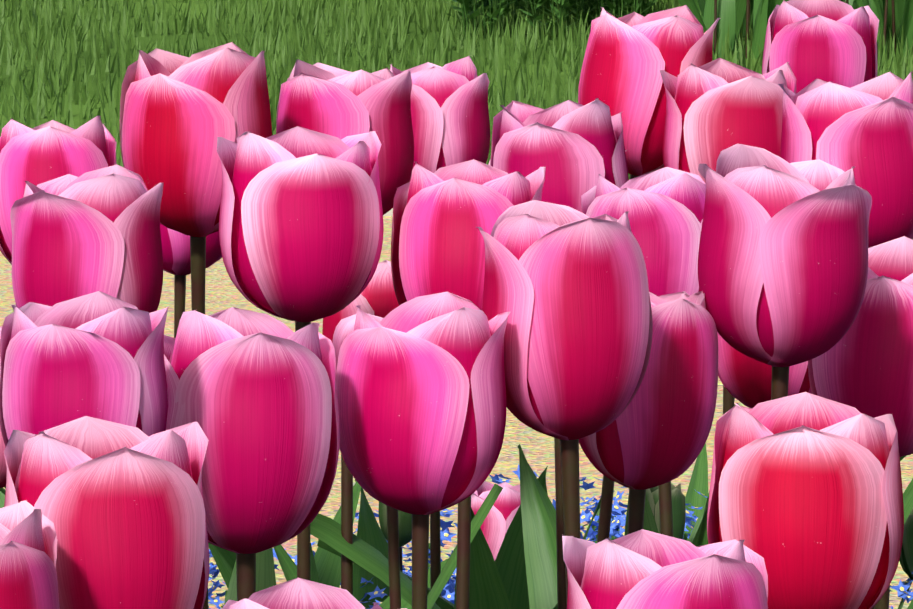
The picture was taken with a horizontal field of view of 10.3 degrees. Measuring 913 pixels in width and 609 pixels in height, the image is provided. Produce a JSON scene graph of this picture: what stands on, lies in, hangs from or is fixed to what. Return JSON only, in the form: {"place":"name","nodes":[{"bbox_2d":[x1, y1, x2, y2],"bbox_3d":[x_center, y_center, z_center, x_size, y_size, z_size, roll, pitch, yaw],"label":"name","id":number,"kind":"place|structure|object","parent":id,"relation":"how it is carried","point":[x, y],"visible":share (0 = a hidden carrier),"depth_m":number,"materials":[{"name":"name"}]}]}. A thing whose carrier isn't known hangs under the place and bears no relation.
{"place":"outdoors","nodes":[
{"label":"outdoors","id":0,"kind":"place"},
{"bbox_2d":[0,75,42,126],"bbox_3d":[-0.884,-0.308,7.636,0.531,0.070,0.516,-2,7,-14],"label":"grass","id":1,"kind":"structure","parent":0,"point":[17,110],"depth_m":7.58,"materials":[{"name":"green plant"}]},
{"bbox_2d":[0,44,105,104],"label":"grass","id":2,"kind":"structure","parent":0,"point":[17,81],"depth_m":8.12,"materials":[{"name":"green plant"}]},
{"bbox_2d":[0,8,139,60],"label":"grass","id":3,"kind":"structure","parent":0,"point":[110,40],"depth_m":9.02,"materials":[{"name":"green plant"}]},
{"bbox_2d":[0,29,166,86],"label":"grass","id":4,"kind":"structure","parent":0,"point":[72,61],"depth_m":8.62,"materials":[{"name":"green plant"}]},
{"bbox_2d":[7,0,208,8],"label":"grass","id":5,"kind":"structure","parent":0,"point":[83,2],"depth_m":10.43,"materials":[{"name":"green plant"}]},
{"bbox_2d":[8,72,285,132],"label":"grass","id":6,"kind":"structure","parent":0,"point":[113,109],"depth_m":7.65,"materials":[{"name":"green plant"}]},
{"bbox_2d":[93,45,433,109],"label":"grass","id":7,"kind":"structure","parent":0,"point":[273,81],"depth_m":8.14,"materials":[{"name":"green plant"}]},
{"bbox_2d":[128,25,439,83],"bbox_3d":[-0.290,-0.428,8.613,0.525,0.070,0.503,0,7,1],"label":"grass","id":8,"kind":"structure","parent":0,"point":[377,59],"depth_m":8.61,"materials":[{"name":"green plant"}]},
{"bbox_2d":[116,0,470,63],"bbox_3d":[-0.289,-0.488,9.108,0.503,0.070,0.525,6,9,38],"label":"grass","id":9,"kind":"structure","parent":0,"point":[272,35],"depth_m":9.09,"materials":[{"name":"green plant"}]},
{"bbox_2d":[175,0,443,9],"bbox_3d":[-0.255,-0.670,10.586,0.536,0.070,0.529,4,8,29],"label":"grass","id":10,"kind":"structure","parent":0,"point":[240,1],"depth_m":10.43,"materials":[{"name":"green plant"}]},
{"bbox_2d":[206,0,454,23],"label":"grass","id":11,"kind":"structure","parent":0,"point":[325,4],"depth_m":10.02,"materials":[{"name":"green plant"}]},
{"bbox_2d":[383,208,392,215],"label":"kerb lawn","id":12,"kind":"structure","parent":0,"point":[389,213],"depth_m":6.27,"materials":[{"name":"stone"}]},
{"bbox_2d":[0,216,912,608],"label":"path gravel","id":13,"kind":"structure","parent":0,"point":[222,292],"depth_m":4.33,"materials":[{"name":"beige gravel"}]},
{"bbox_2d":[0,0,912,165],"bbox_3d":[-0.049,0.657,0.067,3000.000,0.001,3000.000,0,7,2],"label":"ground","id":14,"kind":"structure","parent":0,"point":[145,41],"depth_m":9.17,"materials":[{"name":"plant"}]},
{"bbox_2d":[0,491,4,507],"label":"tulip bud","id":15,"kind":"object","parent":14,"relation":"on","point":[2,498],"depth_m":2.50,"materials":[{"name":"green plant"}]},
{"bbox_2d":[0,326,6,487],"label":"tulip","id":16,"kind":"object","parent":14,"relation":"on","point":[3,471],"visible":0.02,"depth_m":1.58,"materials":[{"name":"pink plant"}]},
{"bbox_2d":[0,500,59,608],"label":"tulip","id":17,"kind":"object","parent":14,"relation":"on","point":[28,555],"visible":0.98,"depth_m":1.37,"materials":[{"name":"pink plant"}]},
{"bbox_2d":[0,116,116,264],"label":"tulip","id":18,"kind":"object","parent":14,"relation":"on","point":[45,152],"visible":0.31,"depth_m":2.06,"materials":[{"name":"pink plant"}]},
{"bbox_2d":[0,291,170,446],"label":"tulip","id":19,"kind":"object","parent":14,"relation":"on","point":[98,354],"visible":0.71,"depth_m":1.50,"materials":[{"name":"pink plant"}]},
{"bbox_2d":[0,0,200,44],"bbox_3d":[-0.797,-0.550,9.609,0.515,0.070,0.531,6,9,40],"label":"grass","id":20,"kind":"structure","parent":14,"relation":"on","point":[78,19],"depth_m":9.58,"materials":[{"name":"green plant"}]},
{"bbox_2d":[4,416,209,608],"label":"tulip","id":21,"kind":"object","parent":14,"relation":"on","point":[121,507],"visible":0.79,"depth_m":1.42,"materials":[{"name":"pink plant"}]},
{"bbox_2d":[0,108,275,166],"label":"grass","id":22,"kind":"structure","parent":14,"relation":"on","point":[118,134],"depth_m":7.09,"materials":[{"name":"green plant"}]},
{"bbox_2d":[5,126,383,579],"bbox_3d":[-0.053,0.185,1.905,0.118,0.514,0.238,5,9,35],"label":"tulip","id":23,"kind":"object","parent":14,"relation":"on","point":[301,228],"visible":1,"depth_m":1.80,"materials":[{"name":"pink plant"}]},
{"bbox_2d":[120,42,275,608],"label":"tulip","id":24,"kind":"object","parent":14,"relation":"on","point":[179,114],"visible":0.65,"depth_m":1.96,"materials":[{"name":"pink plant"}]},
{"bbox_2d":[0,59,413,594],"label":"tulip","id":25,"kind":"object","parent":14,"relation":"on","point":[340,104],"visible":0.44,"depth_m":2.02,"materials":[{"name":"pink plant"}]},
{"bbox_2d":[209,549,225,607],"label":"blue flowers","id":26,"kind":"object","parent":14,"relation":"on","point":[214,583],"depth_m":2.77,"materials":[{"name":"blue plant"}]},
{"bbox_2d":[208,562,278,605],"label":"blue flowers","id":27,"kind":"object","parent":14,"relation":"on","point":[225,592],"visible":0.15,"depth_m":2.68,"materials":[{"name":"blue plant"}]},
{"bbox_2d":[164,307,339,601],"bbox_3d":[-0.112,0.241,1.583,0.246,0.482,0.328,0,7,2],"label":"tulip","id":28,"kind":"object","parent":14,"relation":"on","point":[253,394],"visible":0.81,"depth_m":1.55,"materials":[{"name":"pink plant"}]},
{"bbox_2d":[208,548,296,608],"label":"blue flowers","id":29,"kind":"object","parent":14,"relation":"on","point":[294,558],"visible":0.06,"depth_m":2.67,"materials":[{"name":"blue plant"}]},
{"bbox_2d":[10,165,502,608],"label":"tulip","id":30,"kind":"object","parent":14,"relation":"on","point":[86,233],"visible":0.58,"depth_m":1.86,"materials":[{"name":"pink plant"}]},
{"bbox_2d":[160,223,448,608],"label":"tulip","id":31,"kind":"object","parent":14,"relation":"on","point":[176,254],"visible":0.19,"depth_m":2.29,"materials":[{"name":"pink plant"}]},
{"bbox_2d":[222,577,406,608],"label":"tulip","id":32,"kind":"object","parent":14,"relation":"on","point":[298,593],"visible":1,"depth_m":1.32,"materials":[{"name":"pink plant"}]},
{"bbox_2d":[310,542,319,582],"bbox_3d":[-0.081,0.258,2.252,0.181,0.285,0.158,-6,9,-42],"label":"tulip bud","id":33,"kind":"object","parent":14,"relation":"on","point":[314,577],"visible":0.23,"depth_m":2.35,"materials":[{"name":"green plant"}]},
{"bbox_2d":[208,563,456,608],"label":"blue flowers","id":34,"kind":"object","parent":14,"relation":"on","point":[216,601],"visible":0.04,"depth_m":2.67,"materials":[{"name":"blue plant"}]},
{"bbox_2d":[322,260,400,608],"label":"tulip","id":35,"kind":"object","parent":14,"relation":"on","point":[377,297],"visible":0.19,"depth_m":1.93,"materials":[{"name":"pink plant"}]},
{"bbox_2d":[359,592,386,608],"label":"flowers","id":36,"kind":"object","parent":14,"relation":"on","point":[383,594],"visible":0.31,"depth_m":2.55,"materials":[{"name":"blue plant"}]},
{"bbox_2d":[214,466,547,608],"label":"tulip","id":37,"kind":"object","parent":14,"relation":"on","point":[501,527],"visible":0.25,"depth_m":2.30,"materials":[{"name":"pink plant"}]},
{"bbox_2d":[340,510,456,607],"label":"blue flowers","id":38,"kind":"object","parent":14,"relation":"on","point":[446,534],"visible":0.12,"depth_m":2.58,"materials":[{"name":"blue plant"}]},
{"bbox_2d":[208,480,600,608],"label":"tulip bud","id":39,"kind":"object","parent":14,"relation":"on","point":[371,532],"visible":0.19,"depth_m":2.56,"materials":[{"name":"green plant"}]},
{"bbox_2d":[333,292,509,608],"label":"tulip","id":40,"kind":"object","parent":14,"relation":"on","point":[421,389],"visible":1,"depth_m":1.59,"materials":[{"name":"pink plant"}]},
{"bbox_2d":[402,541,446,573],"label":"blue flowers","id":41,"kind":"object","parent":14,"relation":"on","point":[442,545],"visible":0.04,"depth_m":2.76,"materials":[{"name":"blue plant"}]},
{"bbox_2d":[408,574,454,601],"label":"blue flowers","id":42,"kind":"object","parent":14,"relation":"on","point":[448,596],"visible":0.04,"depth_m":2.51,"materials":[{"name":"blue plant"}]},
{"bbox_2d":[428,567,455,594],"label":"blue flowers","id":43,"kind":"object","parent":14,"relation":"on","point":[453,579],"depth_m":2.63,"materials":[{"name":"blue plant"}]},
{"bbox_2d":[391,159,545,608],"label":"tulip","id":44,"kind":"object","parent":14,"relation":"on","point":[440,215],"visible":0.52,"depth_m":1.81,"materials":[{"name":"pink plant"}]},
{"bbox_2d":[389,56,557,608],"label":"tulip","id":45,"kind":"object","parent":14,"relation":"on","point":[450,115],"visible":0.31,"depth_m":2.21,"materials":[{"name":"pink plant"}]},
{"bbox_2d":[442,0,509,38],"bbox_3d":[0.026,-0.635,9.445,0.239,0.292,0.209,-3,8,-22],"label":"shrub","id":46,"kind":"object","parent":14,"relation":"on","point":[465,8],"visible":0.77,"depth_m":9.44,"materials":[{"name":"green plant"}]},
{"bbox_2d":[446,0,511,30],"bbox_3d":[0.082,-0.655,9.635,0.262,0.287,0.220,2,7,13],"label":"grass","id":47,"kind":"structure","parent":14,"relation":"on","point":[470,7],"depth_m":9.66,"materials":[{"name":"green plant"}]},
{"bbox_2d":[469,0,514,38],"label":"shrub","id":48,"kind":"object","parent":14,"relation":"on","point":[504,9],"visible":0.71,"depth_m":9.44,"materials":[{"name":"green plant"}]},
{"bbox_2d":[296,477,694,584],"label":"blue flowers","id":49,"kind":"object","parent":14,"relation":"on","point":[584,515],"visible":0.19,"depth_m":2.67,"materials":[{"name":"blue plant"}]},
{"bbox_2d":[273,5,720,608],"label":"tulip","id":50,"kind":"object","parent":14,"relation":"on","point":[629,59],"visible":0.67,"depth_m":2.10,"materials":[{"name":"pink plant"}]},
{"bbox_2d":[511,0,542,22],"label":"grass","id":51,"kind":"structure","parent":14,"relation":"on","point":[521,3],"depth_m":9.84,"materials":[{"name":"green plant"}]},
{"bbox_2d":[518,0,583,40],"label":"shrub","id":52,"kind":"object","parent":14,"relation":"on","point":[564,4],"visible":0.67,"depth_m":9.39,"materials":[{"name":"green plant"}]},
{"bbox_2d":[535,0,570,14],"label":"grass","id":53,"kind":"structure","parent":14,"relation":"on","point":[547,2],"depth_m":9.84,"materials":[{"name":"green plant"}]},
{"bbox_2d":[310,58,796,608],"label":"tulip","id":54,"kind":"object","parent":14,"relation":"on","point":[714,108],"visible":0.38,"depth_m":2.06,"materials":[{"name":"pink plant"}]},
{"bbox_2d":[488,150,626,608],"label":"tulip","id":55,"kind":"object","parent":14,"relation":"on","point":[561,588],"depth_m":2.10,"materials":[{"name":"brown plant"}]},
{"bbox_2d":[476,200,652,603],"bbox_3d":[0.074,0.218,1.665,0.133,0.504,0.230,-2,7,-18],"label":"tulip","id":56,"kind":"object","parent":14,"relation":"on","point":[566,287],"visible":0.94,"depth_m":1.62,"materials":[{"name":"pink plant"}]},
{"bbox_2d":[545,0,601,30],"bbox_3d":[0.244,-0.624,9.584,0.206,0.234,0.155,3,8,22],"label":"grass","id":57,"kind":"structure","parent":14,"relation":"on","point":[589,3],"depth_m":9.61,"materials":[{"name":"green plant"}]},
{"bbox_2d":[441,464,707,540],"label":"blue flowers","id":58,"kind":"object","parent":14,"relation":"on","point":[591,534],"visible":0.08,"depth_m":2.68,"materials":[{"name":"blue plant"}]},
{"bbox_2d":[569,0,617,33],"bbox_3d":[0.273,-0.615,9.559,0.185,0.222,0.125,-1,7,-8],"label":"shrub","id":59,"kind":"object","parent":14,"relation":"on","point":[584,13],"visible":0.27,"depth_m":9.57,"materials":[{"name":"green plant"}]},
{"bbox_2d":[317,0,878,608],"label":"tulip","id":60,"kind":"object","parent":14,"relation":"on","point":[823,40],"visible":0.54,"depth_m":2.26,"materials":[{"name":"pink plant"}]},
{"bbox_2d":[490,98,708,546],"bbox_3d":[0.114,0.182,1.939,0.091,0.513,0.257,-5,9,-36],"label":"tulip","id":61,"kind":"object","parent":14,"relation":"on","point":[575,149],"visible":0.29,"depth_m":1.96,"materials":[{"name":"pink plant"}]},
{"bbox_2d":[585,0,635,20],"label":"grass","id":62,"kind":"structure","parent":14,"relation":"on","point":[608,10],"depth_m":9.49,"materials":[{"name":"green plant"}]},
{"bbox_2d":[595,0,663,17],"bbox_3d":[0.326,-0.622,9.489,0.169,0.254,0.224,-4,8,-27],"label":"grass","id":63,"kind":"structure","parent":14,"relation":"on","point":[642,5],"depth_m":9.47,"materials":[{"name":"green plant"}]},
{"bbox_2d":[581,167,705,536],"bbox_3d":[0.114,0.198,1.882,0.150,0.493,0.280,2,7,12],"label":"tulip","id":64,"kind":"object","parent":14,"relation":"on","point":[664,207],"visible":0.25,"depth_m":1.86,"materials":[{"name":"pink plant"}]},
{"bbox_2d":[579,291,717,534],"bbox_3d":[0.045,0.222,1.787,0.260,0.471,0.140,-3,8,-25],"label":"tulip","id":65,"kind":"object","parent":14,"relation":"on","point":[656,432],"visible":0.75,"depth_m":1.70,"materials":[{"name":"pink plant"}]},
{"bbox_2d":[562,529,767,608],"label":"tulip","id":66,"kind":"object","parent":14,"relation":"on","point":[642,569],"visible":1,"depth_m":1.33,"materials":[{"name":"pink plant"}]},
{"bbox_2d":[646,483,705,542],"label":"leaves","id":67,"kind":"object","parent":14,"relation":"on","point":[678,507],"visible":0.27,"depth_m":2.51,"materials":[{"name":"green plant"}]},
{"bbox_2d":[678,0,735,59],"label":"tulip","id":68,"kind":"object","parent":14,"relation":"on","point":[723,10],"visible":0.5,"depth_m":8.93,"materials":[{"name":"green plant"}]},
{"bbox_2d":[696,0,737,39],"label":"grass","id":69,"kind":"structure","parent":14,"relation":"on","point":[701,3],"depth_m":9.14,"materials":[{"name":"green plant"}]},
{"bbox_2d":[694,0,745,34],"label":"tulip","id":70,"kind":"object","parent":14,"relation":"on","point":[740,7],"visible":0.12,"depth_m":9.35,"materials":[{"name":"green plant"}]},
{"bbox_2d":[739,0,752,36],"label":"tulip","id":71,"kind":"object","parent":14,"relation":"on","point":[750,23],"visible":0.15,"depth_m":9.51,"materials":[{"name":"green plant"}]},
{"bbox_2d":[592,443,905,542],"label":"leaves","id":72,"kind":"object","parent":14,"relation":"on","point":[698,482],"depth_m":2.77,"materials":[{"name":"green plant"}]},
{"bbox_2d":[733,0,767,58],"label":"tulip","id":73,"kind":"object","parent":14,"relation":"on","point":[760,28],"visible":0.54,"depth_m":8.94,"materials":[{"name":"green plant"}]},
{"bbox_2d":[750,0,753,14],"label":"tulip","id":74,"kind":"object","parent":14,"relation":"on","point":[751,3],"depth_m":9.56,"materials":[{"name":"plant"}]},
{"bbox_2d":[753,0,788,29],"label":"tulip","id":75,"kind":"object","parent":14,"relation":"on","point":[772,4],"visible":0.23,"depth_m":8.96,"materials":[{"name":"green plant"}]},
{"bbox_2d":[698,144,871,399],"bbox_3d":[0.083,0.202,1.763,0.187,0.516,0.188,0,7,2],"label":"tulip","id":76,"kind":"object","parent":14,"relation":"on","point":[783,263],"visible":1,"depth_m":1.70,"materials":[{"name":"pink plant"}]},
{"bbox_2d":[707,392,903,608],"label":"tulip","id":77,"kind":"object","parent":14,"relation":"on","point":[806,498],"visible":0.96,"depth_m":1.43,"materials":[{"name":"pink plant"}]},
{"bbox_2d":[717,332,912,608],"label":"tulip","id":78,"kind":"object","parent":14,"relation":"on","point":[745,380],"visible":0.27,"depth_m":2.01,"materials":[{"name":"pink plant"}]},
{"bbox_2d":[778,71,912,608],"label":"tulip","id":79,"kind":"object","parent":14,"relation":"on","point":[864,130],"visible":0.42,"depth_m":1.90,"materials":[{"name":"pink plant"}]},
{"bbox_2d":[839,0,856,9],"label":"tulip","id":80,"kind":"object","parent":14,"relation":"on","point":[854,6],"visible":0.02,"depth_m":9.11,"materials":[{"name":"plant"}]},
{"bbox_2d":[808,236,912,608],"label":"tulip","id":81,"kind":"object","parent":14,"relation":"on","point":[864,365],"visible":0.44,"depth_m":1.79,"materials":[{"name":"pink plant"}]},
{"bbox_2d":[856,0,883,29],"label":"tulip","id":82,"kind":"object","parent":14,"relation":"on","point":[860,3],"visible":0.23,"depth_m":8.94,"materials":[{"name":"green plant"}]},
{"bbox_2d":[862,0,887,59],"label":"tulip","id":83,"kind":"object","parent":14,"relation":"on","point":[871,5],"visible":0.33,"depth_m":8.94,"materials":[{"name":"green plant"}]},
{"bbox_2d":[889,583,896,608],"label":"blue flower","id":84,"kind":"object","parent":14,"relation":"on","point":[893,587],"depth_m":2.63,"materials":[{"name":"blue plant"}]},
{"bbox_2d":[883,0,904,50],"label":"tulip","id":85,"kind":"object","parent":14,"relation":"on","point":[899,7],"visible":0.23,"depth_m":9.11,"materials":[{"name":"green plant"}]},
{"bbox_2d":[891,0,912,56],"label":"tulip","id":86,"kind":"object","parent":14,"relation":"on","point":[907,22],"visible":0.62,"depth_m":8.98,"materials":[{"name":"green plant"}]},
{"bbox_2d":[895,572,912,608],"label":"blue flower","id":87,"kind":"object","parent":14,"relation":"on","point":[904,585],"visible":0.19,"depth_m":2.67,"materials":[{"name":"blue plant"}]},
{"bbox_2d":[897,588,912,596],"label":"blue flower","id":88,"kind":"object","parent":14,"relation":"on","point":[905,592],"visible":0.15,"depth_m":2.44,"materials":[{"name":"blue plant"}]},
{"bbox_2d":[899,508,912,578],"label":"leaf","id":89,"kind":"object","parent":14,"relation":"on","point":[906,559],"visible":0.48,"depth_m":2.67,"materials":[{"name":"green plant"}]},
{"bbox_2d":[903,478,912,523],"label":"leaf","id":90,"kind":"object","parent":14,"relation":"on","point":[908,499],"visible":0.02,"depth_m":2.65,"materials":[{"name":"green plant"}]},
{"bbox_2d":[361,46,581,108],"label":"grass","id":91,"kind":"structure","parent":0,"point":[573,78],"depth_m":8.10,"materials":[{"name":"green plant"}]},
{"bbox_2d":[487,96,563,159],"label":"grass","id":92,"kind":"structure","parent":0,"point":[491,125],"depth_m":7.17,"materials":[{"name":"green plant"}]},
{"bbox_2d":[378,0,678,43],"bbox_3d":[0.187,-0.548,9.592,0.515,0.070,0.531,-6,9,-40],"label":"grass","id":93,"kind":"structure","parent":0,"point":[542,25],"depth_m":9.54,"materials":[{"name":"green plant"}]},
{"bbox_2d":[488,73,578,127],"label":"grass","id":94,"kind":"structure","parent":0,"point":[494,112],"depth_m":7.70,"materials":[{"name":"green plant"}]},
{"bbox_2d":[486,153,629,179],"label":"grass","id":95,"kind":"structure","parent":0,"point":[487,163],"depth_m":6.61,"materials":[{"name":"green plant"}]},
{"bbox_2d":[401,9,761,84],"bbox_3d":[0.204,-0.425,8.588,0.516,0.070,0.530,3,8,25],"label":"grass","id":96,"kind":"structure","parent":0,"point":[482,60],"depth_m":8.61,"materials":[{"name":"green plant"}]},
{"bbox_2d":[654,4,752,38],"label":"grass","id":97,"kind":"structure","parent":0,"point":[741,27],"depth_m":9.41,"materials":[{"name":"green plant"}]},
{"bbox_2d":[716,19,912,77],"bbox_3d":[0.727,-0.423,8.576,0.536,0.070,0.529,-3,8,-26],"label":"grass","id":98,"kind":"structure","parent":0,"point":[891,56],"depth_m":8.65,"materials":[{"name":"green plant"}]},
{"bbox_2d":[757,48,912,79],"bbox_3d":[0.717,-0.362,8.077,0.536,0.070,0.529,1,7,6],"label":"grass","id":99,"kind":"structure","parent":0,"point":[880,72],"depth_m":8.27,"materials":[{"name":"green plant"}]}
]}

